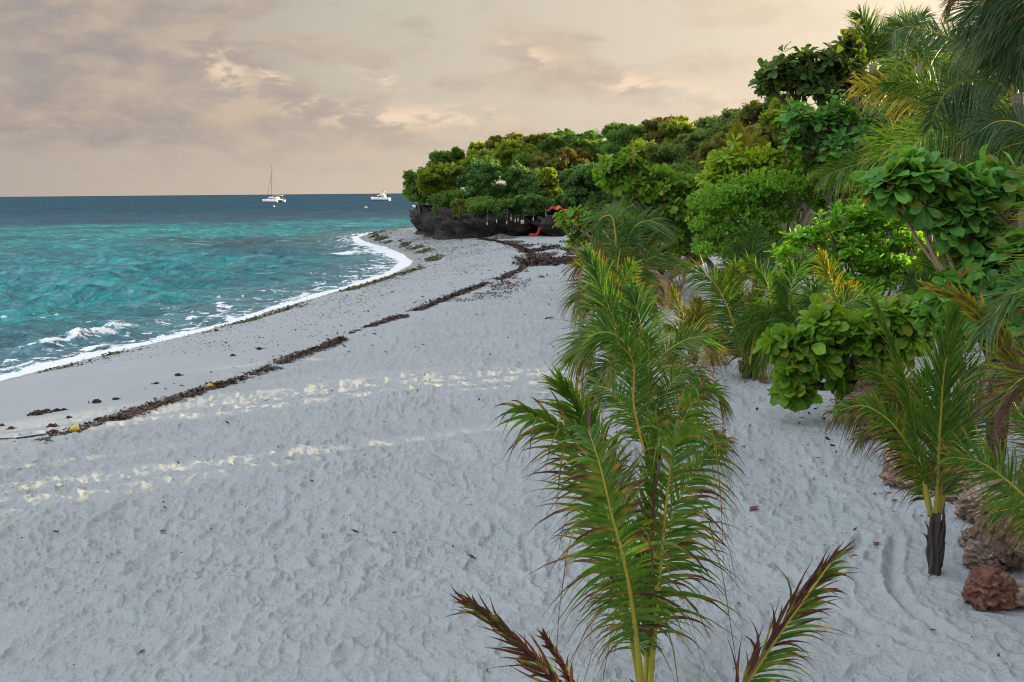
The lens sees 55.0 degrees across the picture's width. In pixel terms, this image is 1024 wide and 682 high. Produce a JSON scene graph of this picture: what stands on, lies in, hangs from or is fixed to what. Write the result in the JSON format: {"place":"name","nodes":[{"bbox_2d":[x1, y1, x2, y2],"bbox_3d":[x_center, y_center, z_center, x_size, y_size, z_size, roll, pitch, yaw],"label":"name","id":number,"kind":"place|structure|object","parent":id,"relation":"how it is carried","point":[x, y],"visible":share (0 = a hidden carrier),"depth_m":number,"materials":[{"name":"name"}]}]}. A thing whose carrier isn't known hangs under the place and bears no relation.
{"place":"outdoors","nodes":[
{"label":"outdoors","id":0,"kind":"place"},
{"bbox_2d":[0,193,562,380],"bbox_3d":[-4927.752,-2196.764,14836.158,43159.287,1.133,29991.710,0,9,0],"label":"sea","id":1,"kind":"structure","parent":0,"point":[84,277],"depth_m":72.64,"materials":[{"name":"teal liquid"}]},
{"bbox_2d":[262,165,285,201],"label":"sailing catamaran","id":2,"kind":"object","parent":1,"relation":"on","point":[273,199],"visible":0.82,"depth_m":633.22,"materials":[{"name":"white plastic"}]},
{"bbox_2d":[371,190,390,200],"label":"motor yacht","id":3,"kind":"object","parent":1,"relation":"on","point":[381,197],"visible":0.88,"depth_m":687.44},
{"bbox_2d":[408,204,570,239],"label":"cliff","id":4,"kind":"structure","parent":0,"point":[440,223],"depth_m":88.14,"materials":[{"name":"stone"}]},
{"bbox_2d":[402,167,430,213],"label":"headland tree","id":5,"kind":"object","parent":4,"relation":"on","point":[410,193],"visible":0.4,"depth_m":93.25,"materials":[{"name":"green plant"}]},
{"bbox_2d":[415,161,465,197],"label":"headland tree","id":6,"kind":"object","parent":4,"relation":"on","point":[432,178],"visible":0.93,"depth_m":91.50,"materials":[{"name":"green plant"}]},
{"bbox_2d":[423,146,465,167],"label":"headland tree","id":7,"kind":"object","parent":4,"relation":"on","point":[456,153],"visible":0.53,"depth_m":95.42,"materials":[{"name":"green plant"}]},
{"bbox_2d":[426,189,467,211],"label":"headland tree","id":8,"kind":"object","parent":4,"relation":"on","point":[443,198],"visible":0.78,"depth_m":89.27,"materials":[{"name":"green plant"}]},
{"bbox_2d":[450,196,478,218],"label":"headland tree","id":9,"kind":"object","parent":4,"relation":"on","point":[458,208],"visible":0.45,"depth_m":88.05,"materials":[{"name":"green plant"}]},
{"bbox_2d":[455,140,494,170],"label":"headland tree","id":10,"kind":"object","parent":4,"relation":"on","point":[473,150],"visible":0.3,"depth_m":94.98,"materials":[{"name":"green plant"}]},
{"bbox_2d":[456,154,508,199],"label":"headland tree","id":11,"kind":"object","parent":4,"relation":"on","point":[477,178],"visible":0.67,"depth_m":89.64,"materials":[{"name":"green plant"}]},
{"bbox_2d":[463,195,517,217],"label":"headland tree","id":12,"kind":"object","parent":4,"relation":"on","point":[480,205],"visible":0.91,"depth_m":86.13,"materials":[{"name":"green plant"}]},
{"bbox_2d":[484,132,524,150],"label":"headland tree","id":13,"kind":"object","parent":4,"relation":"on","point":[491,142],"visible":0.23,"depth_m":103.04,"materials":[{"name":"green plant"}]},
{"bbox_2d":[490,137,538,173],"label":"headland tree","id":14,"kind":"object","parent":4,"relation":"on","point":[504,151],"visible":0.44,"depth_m":97.98,"materials":[{"name":"green plant"}]},
{"bbox_2d":[499,151,531,180],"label":"headland tree","id":15,"kind":"object","parent":4,"relation":"on","point":[522,158],"visible":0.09,"depth_m":95.71,"materials":[{"name":"green plant"}]},
{"bbox_2d":[502,160,563,216],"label":"headland tree","id":16,"kind":"object","parent":4,"relation":"on","point":[523,177],"visible":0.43,"depth_m":89.06,"materials":[{"name":"green plant"}]},
{"bbox_2d":[509,192,559,216],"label":"headland tree","id":17,"kind":"object","parent":4,"relation":"on","point":[530,204],"visible":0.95,"depth_m":86.01,"materials":[{"name":"green plant"}]},
{"bbox_2d":[516,132,554,155],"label":"headland tree","id":18,"kind":"object","parent":4,"relation":"on","point":[535,139],"visible":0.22,"depth_m":100.78,"materials":[{"name":"green plant"}]},
{"bbox_2d":[532,167,559,198],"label":"headland tree","id":19,"kind":"object","parent":4,"relation":"on","point":[546,181],"visible":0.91,"depth_m":88.20,"materials":[{"name":"green plant"}]},
{"bbox_2d":[526,149,571,189],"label":"headland tree","id":20,"kind":"object","parent":4,"relation":"on","point":[557,164],"visible":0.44,"depth_m":94.44,"materials":[{"name":"green plant"}]},
{"bbox_2d":[545,205,566,217],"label":"awning","id":21,"kind":"object","parent":4,"relation":"on","point":[557,207],"visible":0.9,"depth_m":85.78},
{"bbox_2d":[556,194,566,214],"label":"headland tree","id":22,"kind":"object","parent":4,"relation":"on","point":[560,196],"visible":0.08,"depth_m":88.20,"materials":[{"name":"green plant"}]},
{"bbox_2d":[538,128,602,159],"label":"headland tree","id":23,"kind":"object","parent":4,"relation":"on","point":[559,139],"visible":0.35,"depth_m":99.22,"materials":[{"name":"green plant"}]},
{"bbox_2d":[554,146,593,182],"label":"headland tree","id":24,"kind":"object","parent":4,"relation":"on","point":[578,155],"visible":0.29,"depth_m":95.17,"materials":[{"name":"green plant"}]},
{"bbox_2d":[556,162,614,211],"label":"headland tree","id":25,"kind":"object","parent":4,"relation":"on","point":[577,184],"visible":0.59,"depth_m":85.79,"materials":[{"name":"green plant"}]},
{"bbox_2d":[570,129,606,162],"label":"headland tree","id":26,"kind":"object","parent":4,"relation":"on","point":[582,141],"visible":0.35,"depth_m":97.16,"materials":[{"name":"green plant"}]},
{"bbox_2d":[0,0,982,196],"label":"sky","id":27,"kind":"structure","parent":0,"point":[98,97],"materials":[{"name":"beige"}]},
{"bbox_2d":[0,162,1023,681],"bbox_3d":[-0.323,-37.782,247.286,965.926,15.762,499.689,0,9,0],"label":"sand beach","id":28,"kind":"structure","parent":0,"point":[288,606],"depth_m":11.54,"materials":[{"name":"sand"}]},
{"bbox_2d":[0,431,69,439],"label":"rope","id":29,"kind":"object","parent":28,"relation":"on","point":[30,436],"visible":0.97,"depth_m":16.37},
{"bbox_2d":[27,409,52,415],"bbox_3d":[-8.869,1.353,18.481,0.423,0.145,0.248,-2,9,-12],"label":"seaweed clump","id":30,"kind":"object","parent":28,"relation":"on","point":[37,412],"visible":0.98,"depth_m":18.42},
{"bbox_2d":[46,423,58,427],"bbox_3d":[-7.996,1.486,17.130,0.257,0.108,0.190,0,9,0],"label":"seaweed clump","id":31,"kind":"object","parent":28,"relation":"on","point":[52,425],"visible":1,"depth_m":17.12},
{"bbox_2d":[46,429,60,433],"bbox_3d":[-7.744,1.539,16.634,0.255,0.124,0.249,-5,10,-26],"label":"seaweed clump","id":32,"kind":"object","parent":28,"relation":"on","point":[53,431],"visible":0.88,"depth_m":16.57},
{"bbox_2d":[33,227,533,372],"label":"seaweed scraps","id":33,"kind":"object","parent":28,"relation":"on","point":[381,280],"visible":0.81,"depth_m":52.62,"materials":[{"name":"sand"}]},
{"bbox_2d":[25,237,586,441],"bbox_3d":[-0.717,-3.773,51.040,10.177,0.547,72.157,0,9,4],"label":"seaweed line","id":34,"kind":"object","parent":28,"relation":"on","point":[531,259],"visible":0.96,"depth_m":31.17,"materials":[{"name":"plant"}]},
{"bbox_2d":[69,425,80,431],"bbox_3d":[-7.387,1.491,16.640,0.193,0.122,0.124,0,9,0],"label":"yellow float","id":35,"kind":"object","parent":34,"relation":"on","point":[74,428],"visible":0.98,"depth_m":16.60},
{"bbox_2d":[484,234,519,238],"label":"sand mound","id":36,"kind":"object","parent":28,"relation":"on","point":[501,236],"visible":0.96,"depth_m":84.52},
{"bbox_2d":[6,217,1019,677],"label":"leaf litter","id":37,"kind":"object","parent":28,"relation":"on","point":[564,469],"visible":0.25,"depth_m":14.14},
{"bbox_2d":[529,227,540,235],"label":"lounge chair","id":38,"kind":"object","parent":28,"relation":"on","point":[535,234],"visible":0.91,"depth_m":86.25,"materials":[{"name":"fabric"}]},
{"bbox_2d":[559,250,667,388],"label":"coconut palm","id":39,"kind":"object","parent":28,"relation":"on","point":[629,266],"visible":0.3,"depth_m":18.69,"materials":[{"name":"green plant"}]},
{"bbox_2d":[586,191,653,222],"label":"shrub","id":40,"kind":"object","parent":28,"relation":"on","point":[592,198],"visible":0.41,"depth_m":43.55,"materials":[{"name":"green plant"}]},
{"bbox_2d":[552,196,688,349],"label":"coconut palm","id":41,"kind":"object","parent":28,"relation":"on","point":[627,233],"visible":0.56,"depth_m":23.40,"materials":[{"name":"green plant"}]},
{"bbox_2d":[593,119,649,158],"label":"hill tree","id":42,"kind":"object","parent":28,"relation":"on","point":[618,135],"visible":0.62,"depth_m":71.85,"materials":[{"name":"green plant"}]},
{"bbox_2d":[491,364,756,681],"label":"coconut palm","id":43,"kind":"object","parent":28,"relation":"on","point":[626,585],"visible":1,"depth_m":6.76,"materials":[{"name":"green plant"}]},
{"bbox_2d":[552,201,715,309],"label":"sea almond tree","id":44,"kind":"object","parent":28,"relation":"on","point":[568,219],"visible":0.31,"depth_m":37.46,"materials":[{"name":"green plant"}]},
{"bbox_2d":[612,186,660,216],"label":"hill tree","id":45,"kind":"object","parent":28,"relation":"on","point":[620,198],"visible":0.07,"depth_m":57.04,"materials":[{"name":"green plant"}]},
{"bbox_2d":[619,138,654,170],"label":"hill tree","id":46,"kind":"object","parent":28,"relation":"on","point":[639,144],"visible":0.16,"depth_m":63.63,"materials":[{"name":"green plant"}]},
{"bbox_2d":[547,242,734,408],"bbox_3d":[2.426,0.193,17.576,3.670,3.995,1.215,-2,9,-12],"label":"coconut palm","id":47,"kind":"object","parent":28,"relation":"on","point":[579,350],"visible":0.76,"depth_m":17.44,"materials":[{"name":"green plant"}]},
{"bbox_2d":[441,539,858,681],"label":"coconut palm","id":48,"kind":"object","parent":28,"relation":"on","point":[800,601],"visible":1,"depth_m":4.53,"materials":[{"name":"green plant"}]},
{"bbox_2d":[573,325,735,476],"bbox_3d":[2.060,1.101,13.569,2.450,2.721,1.601,0,9,0],"label":"coconut palm","id":49,"kind":"object","parent":28,"relation":"on","point":[631,406],"visible":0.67,"depth_m":13.25,"materials":[{"name":"green plant"}]},
{"bbox_2d":[640,114,678,144],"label":"hill tree","id":50,"kind":"object","parent":28,"relation":"on","point":[655,133],"visible":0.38,"depth_m":70.20,"materials":[{"name":"green plant"}]},
{"bbox_2d":[617,197,704,274],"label":"coconut palm","id":51,"kind":"object","parent":28,"relation":"on","point":[668,217],"visible":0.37,"depth_m":37.67,"materials":[{"name":"green plant"}]},
{"bbox_2d":[591,146,731,285],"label":"sea almond tree","id":52,"kind":"object","parent":28,"relation":"on","point":[648,185],"visible":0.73,"depth_m":37.26,"materials":[{"name":"green plant"}]},
{"bbox_2d":[644,142,681,168],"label":"hill tree","id":53,"kind":"object","parent":28,"relation":"on","point":[658,154],"visible":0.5,"depth_m":61.89,"materials":[{"name":"green plant"}]},
{"bbox_2d":[645,255,691,297],"bbox_3d":[5.576,-2.155,35.322,1.828,1.887,0.562,0,9,0],"label":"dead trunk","id":54,"kind":"object","parent":28,"relation":"on","point":[680,282],"visible":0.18,"depth_m":35.22,"materials":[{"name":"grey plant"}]},
{"bbox_2d":[658,113,699,142],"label":"hill tree","id":55,"kind":"object","parent":28,"relation":"on","point":[675,127],"visible":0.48,"depth_m":68.97,"materials":[{"name":"green plant"}]},
{"bbox_2d":[660,132,710,164],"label":"hill tree","id":56,"kind":"object","parent":28,"relation":"on","point":[682,145],"visible":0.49,"depth_m":61.19,"materials":[{"name":"green plant"}]},
{"bbox_2d":[669,160,703,196],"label":"hill tree","id":57,"kind":"object","parent":28,"relation":"on","point":[686,163],"visible":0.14,"depth_m":55.19,"materials":[{"name":"green plant"}]},
{"bbox_2d":[658,280,730,364],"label":"coconut palm","id":58,"kind":"object","parent":28,"relation":"on","point":[693,312],"visible":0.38,"depth_m":21.29,"materials":[{"name":"green plant"}]},
{"bbox_2d":[682,149,723,174],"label":"hill tree","id":59,"kind":"object","parent":28,"relation":"on","point":[694,157],"visible":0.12,"depth_m":58.16,"materials":[{"name":"green plant"}]},
{"bbox_2d":[690,131,731,174],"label":"hill tree","id":60,"kind":"object","parent":28,"relation":"on","point":[716,142],"visible":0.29,"depth_m":56.19,"materials":[{"name":"green plant"}]},
{"bbox_2d":[692,107,740,149],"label":"hill tree","id":61,"kind":"object","parent":28,"relation":"on","point":[708,127],"visible":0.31,"depth_m":60.34,"materials":[{"name":"green plant"}]},
{"bbox_2d":[673,119,770,223],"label":"tree","id":62,"kind":"object","parent":28,"relation":"on","point":[755,140],"visible":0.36,"depth_m":41.16,"materials":[{"name":"green plant"}]},
{"bbox_2d":[721,125,749,149],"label":"hill tree","id":63,"kind":"object","parent":28,"relation":"on","point":[727,137],"visible":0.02,"depth_m":53.66,"materials":[{"name":"green plant"}]},
{"bbox_2d":[671,253,805,378],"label":"coconut palm","id":64,"kind":"object","parent":28,"relation":"on","point":[737,299],"visible":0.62,"depth_m":19.55,"materials":[{"name":"green leaf"},{"name":"yellow leaf"}]},
{"bbox_2d":[730,99,764,127],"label":"hill tree","id":65,"kind":"object","parent":28,"relation":"on","point":[750,112],"visible":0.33,"depth_m":56.79,"materials":[{"name":"green plant"}]},
{"bbox_2d":[706,222,796,314],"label":"coconut palm","id":66,"kind":"object","parent":28,"relation":"on","point":[750,243],"visible":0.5,"depth_m":26.90,"materials":[{"name":"green plant"}]},
{"bbox_2d":[684,166,844,280],"bbox_3d":[7.816,-3.037,30.198,5.285,4.737,2.694,0,9,0],"label":"fine leaved bush","id":67,"kind":"object","parent":28,"relation":"on","point":[743,200],"visible":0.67,"depth_m":29.44,"materials":[{"name":"green plant"}]},
{"bbox_2d":[744,122,787,162],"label":"hill tree","id":68,"kind":"object","parent":28,"relation":"on","point":[774,143],"visible":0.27,"depth_m":48.40,"materials":[{"name":"green plant"}]},
{"bbox_2d":[694,133,844,300],"bbox_3d":[8.583,-3.930,32.659,5.267,5.848,2.061,0,9,0],"label":"sea almond tree","id":69,"kind":"object","parent":28,"relation":"on","point":[765,159],"visible":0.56,"depth_m":32.18,"materials":[{"name":"green plant"}]},
{"bbox_2d":[759,92,789,111],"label":"hill tree","id":70,"kind":"object","parent":28,"relation":"on","point":[767,101],"visible":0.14,"depth_m":56.04,"materials":[{"name":"green plant"}]},
{"bbox_2d":[758,96,815,168],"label":"hill tree","id":71,"kind":"object","parent":28,"relation":"on","point":[769,116],"visible":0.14,"depth_m":46.16,"materials":[{"name":"green plant"}]},
{"bbox_2d":[723,249,885,384],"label":"coconut palm","id":72,"kind":"object","parent":28,"relation":"on","point":[788,307],"visible":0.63,"depth_m":19.35,"materials":[{"name":"green leaf"},{"name":"yellow leaf"}]},
{"bbox_2d":[752,289,935,411],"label":"sea almond tree","id":73,"kind":"object","parent":28,"relation":"on","point":[826,339],"visible":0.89,"depth_m":15.55,"materials":[{"name":"green plant"}]},
{"bbox_2d":[799,246,894,313],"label":"coconut palm","id":74,"kind":"object","parent":28,"relation":"on","point":[823,264],"visible":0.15,"depth_m":20.32,"materials":[{"name":"yellow plant"}]},
{"bbox_2d":[763,195,938,309],"bbox_3d":[7.658,-1.345,22.048,4.094,3.823,1.544,0,9,0],"label":"rosette shrub","id":75,"kind":"object","parent":28,"relation":"on","point":[863,218],"visible":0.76,"depth_m":21.73,"materials":[{"name":"green plant"}]},
{"bbox_2d":[803,168,902,273],"bbox_3d":[9.547,-2.570,27.451,2.917,4.590,1.369,0,9,0],"label":"fine leaved bush","id":76,"kind":"object","parent":28,"relation":"on","point":[810,181],"visible":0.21,"depth_m":27.02,"materials":[{"name":"green plant"}]},
{"bbox_2d":[748,18,959,276],"bbox_3d":[11.648,-5.578,32.335,9.468,9.100,2.813,-7,11,-35],"label":"sea almond tree","id":77,"kind":"object","parent":28,"relation":"on","point":[804,74],"visible":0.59,"depth_m":29.87,"materials":[{"name":"green plant"}]},
{"bbox_2d":[833,383,881,425],"bbox_3d":[5.652,1.038,15.955,0.849,0.731,0.814,-9,12,-44],"label":"coral rock","id":78,"kind":"object","parent":28,"relation":"on","point":[855,391],"visible":0.16,"depth_m":15.79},
{"bbox_2d":[862,379,889,392],"bbox_3d":[6.555,0.838,17.552,0.709,0.655,0.618,-7,11,-36],"label":"coral rock","id":79,"kind":"object","parent":28,"relation":"on","point":[870,383],"visible":0.03,"depth_m":17.33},
{"bbox_2d":[805,114,957,301],"bbox_3d":[9.569,-2.789,24.718,4.426,5.845,0.960,0,9,0],"label":"coconut palm","id":80,"kind":"object","parent":28,"relation":"on","point":[822,174],"visible":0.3,"depth_m":24.61,"materials":[{"name":"green plant"}]},
{"bbox_2d":[837,2,939,232],"bbox_3d":[13.118,-6.790,35.239,4.196,10.552,1.225,0,9,0],"label":"coconut palm","id":81,"kind":"object","parent":28,"relation":"on","point":[874,45],"visible":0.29,"depth_m":34.72,"materials":[{"name":"green plant"}]},
{"bbox_2d":[770,86,1014,297],"bbox_3d":[13.535,-4.840,32.364,15.985,7.591,3.952,-9,12,-44],"label":"sea almond tree","id":82,"kind":"object","parent":28,"relation":"on","point":[825,120],"visible":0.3,"depth_m":27.26,"materials":[{"name":"green plant"}]},
{"bbox_2d":[833,356,952,466],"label":"coconut palm","id":83,"kind":"object","parent":28,"relation":"on","point":[874,375],"visible":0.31,"depth_m":13.38,"materials":[{"name":"green leaf"},{"name":"yellow leaf"}]},
{"bbox_2d":[879,445,926,492],"bbox_3d":[4.997,1.621,12.481,0.661,0.638,0.661,1,9,8],"label":"coral rock","id":84,"kind":"object","parent":28,"relation":"on","point":[885,476],"visible":0.21,"depth_m":12.33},
{"bbox_2d":[858,1,970,294],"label":"coconut palm","id":85,"kind":"object","parent":28,"relation":"on","point":[905,61],"visible":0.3,"depth_m":29.05,"materials":[{"name":"green plant"}]},
{"bbox_2d":[818,286,1014,575],"bbox_3d":[3.957,0.955,9.456,2.120,2.998,0.647,-2,9,-9],"label":"coconut palm","id":86,"kind":"object","parent":28,"relation":"on","point":[913,451],"visible":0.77,"depth_m":9.37,"materials":[{"name":"green plant"}]},
{"bbox_2d":[890,242,951,404],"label":"coconut palm","id":87,"kind":"object","parent":28,"relation":"on","point":[929,267],"visible":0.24,"depth_m":15.98,"materials":[{"name":"green plant"}]},
{"bbox_2d":[841,56,1010,172],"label":"coconut palm","id":88,"kind":"object","parent":28,"relation":"on","point":[894,88],"visible":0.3,"depth_m":22.37,"materials":[{"name":"green plant"}]},
{"bbox_2d":[849,144,1023,471],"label":"sea almond tree","id":89,"kind":"object","parent":28,"relation":"on","point":[951,207],"visible":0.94,"depth_m":11.68,"materials":[{"name":"green plant"}]},
{"bbox_2d":[874,8,1023,226],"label":"coconut palm","id":90,"kind":"object","parent":28,"relation":"on","point":[972,92],"visible":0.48,"depth_m":19.44,"materials":[{"name":"green plant"}]},
{"bbox_2d":[934,472,975,504],"bbox_3d":[5.362,1.803,11.807,0.517,0.464,0.542,-5,10,-28],"label":"coral rock","id":91,"kind":"object","parent":28,"relation":"on","point":[952,498],"visible":0.12,"depth_m":11.64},
{"bbox_2d":[889,9,1022,154],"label":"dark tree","id":92,"kind":"object","parent":28,"relation":"on","point":[978,82],"depth_m":36.04,"materials":[{"name":"green plant"}]},
{"bbox_2d":[895,206,1017,255],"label":"sea almond tree","id":93,"kind":"object","parent":28,"relation":"on","point":[1008,218],"visible":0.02,"depth_m":29.82,"materials":[{"name":"green plant"}]},
{"bbox_2d":[910,227,1023,464],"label":"sea almond tree","id":94,"kind":"object","parent":28,"relation":"on","point":[975,278],"visible":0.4,"depth_m":11.41,"materials":[{"name":"green plant"}]},
{"bbox_2d":[913,264,1023,435],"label":"coconut palm","id":95,"kind":"object","parent":28,"relation":"on","point":[988,323],"visible":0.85,"depth_m":8.30,"materials":[{"name":"green plant"}]},
{"bbox_2d":[958,526,980,546],"bbox_3d":[4.891,2.076,10.317,0.391,0.277,0.361,1,9,7],"label":"coral rock","id":96,"kind":"object","parent":28,"relation":"on","point":[965,537],"visible":0.38,"depth_m":10.27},
{"bbox_2d":[930,396,1023,583],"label":"coconut palm","id":97,"kind":"object","parent":28,"relation":"on","point":[974,467],"visible":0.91,"depth_m":7.63,"materials":[{"name":"green plant"}]},
{"bbox_2d":[954,483,1001,523],"bbox_3d":[5.308,1.848,11.158,0.554,0.489,0.493,2,9,15],"label":"coral rock","id":98,"kind":"object","parent":28,"relation":"on","point":[960,506],"visible":0.44,"depth_m":11.07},
{"bbox_2d":[933,0,1023,109],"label":"coconut palm","id":99,"kind":"object","parent":28,"relation":"on","point":[986,30],"visible":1,"depth_m":16.36,"materials":[{"name":"green plant"}]},
{"bbox_2d":[962,539,1006,570],"bbox_3d":[4.696,2.135,9.761,0.428,0.326,0.430,0,9,0],"label":"coral rock","id":100,"kind":"object","parent":28,"relation":"on","point":[978,556],"visible":0.65,"depth_m":9.67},
{"bbox_2d":[949,168,1023,448],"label":"coconut palm","id":101,"kind":"object","parent":28,"relation":"on","point":[1004,397],"visible":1,"depth_m":5.28,"materials":[{"name":"green plant"}]},
{"bbox_2d":[955,90,1023,431],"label":"coconut palm","id":102,"kind":"object","parent":28,"relation":"on","point":[992,130],"visible":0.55,"depth_m":14.68,"materials":[{"name":"green plant"}]},
{"bbox_2d":[961,566,1018,611],"bbox_3d":[4.346,2.248,8.937,0.458,0.424,0.486,6,11,38],"label":"coral rock","id":103,"kind":"object","parent":28,"relation":"on","point":[996,591],"visible":0.98,"depth_m":8.79,"materials":[{"name":"stone"}]},
{"bbox_2d":[973,496,1023,519],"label":"coral rock","id":104,"kind":"object","parent":28,"relation":"on","point":[981,508],"visible":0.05,"depth_m":10.53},
{"bbox_2d":[975,464,1022,497],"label":"coral rock","id":105,"kind":"object","parent":28,"relation":"on","point":[992,482],"visible":0.09,"depth_m":11.36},
{"bbox_2d":[975,502,1023,569],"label":"coral rock","id":106,"kind":"object","parent":28,"relation":"on","point":[1002,557],"visible":0.44,"depth_m":9.55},
{"bbox_2d":[986,224,1014,462],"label":"coconut palm","id":107,"kind":"object","parent":28,"relation":"on","point":[1007,240],"visible":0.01,"depth_m":13.27,"materials":[{"name":"brown plant"}]},
{"bbox_2d":[1014,581,1023,606],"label":"coral rock","id":108,"kind":"object","parent":28,"relation":"on","point":[1019,597],"visible":0.41,"depth_m":8.78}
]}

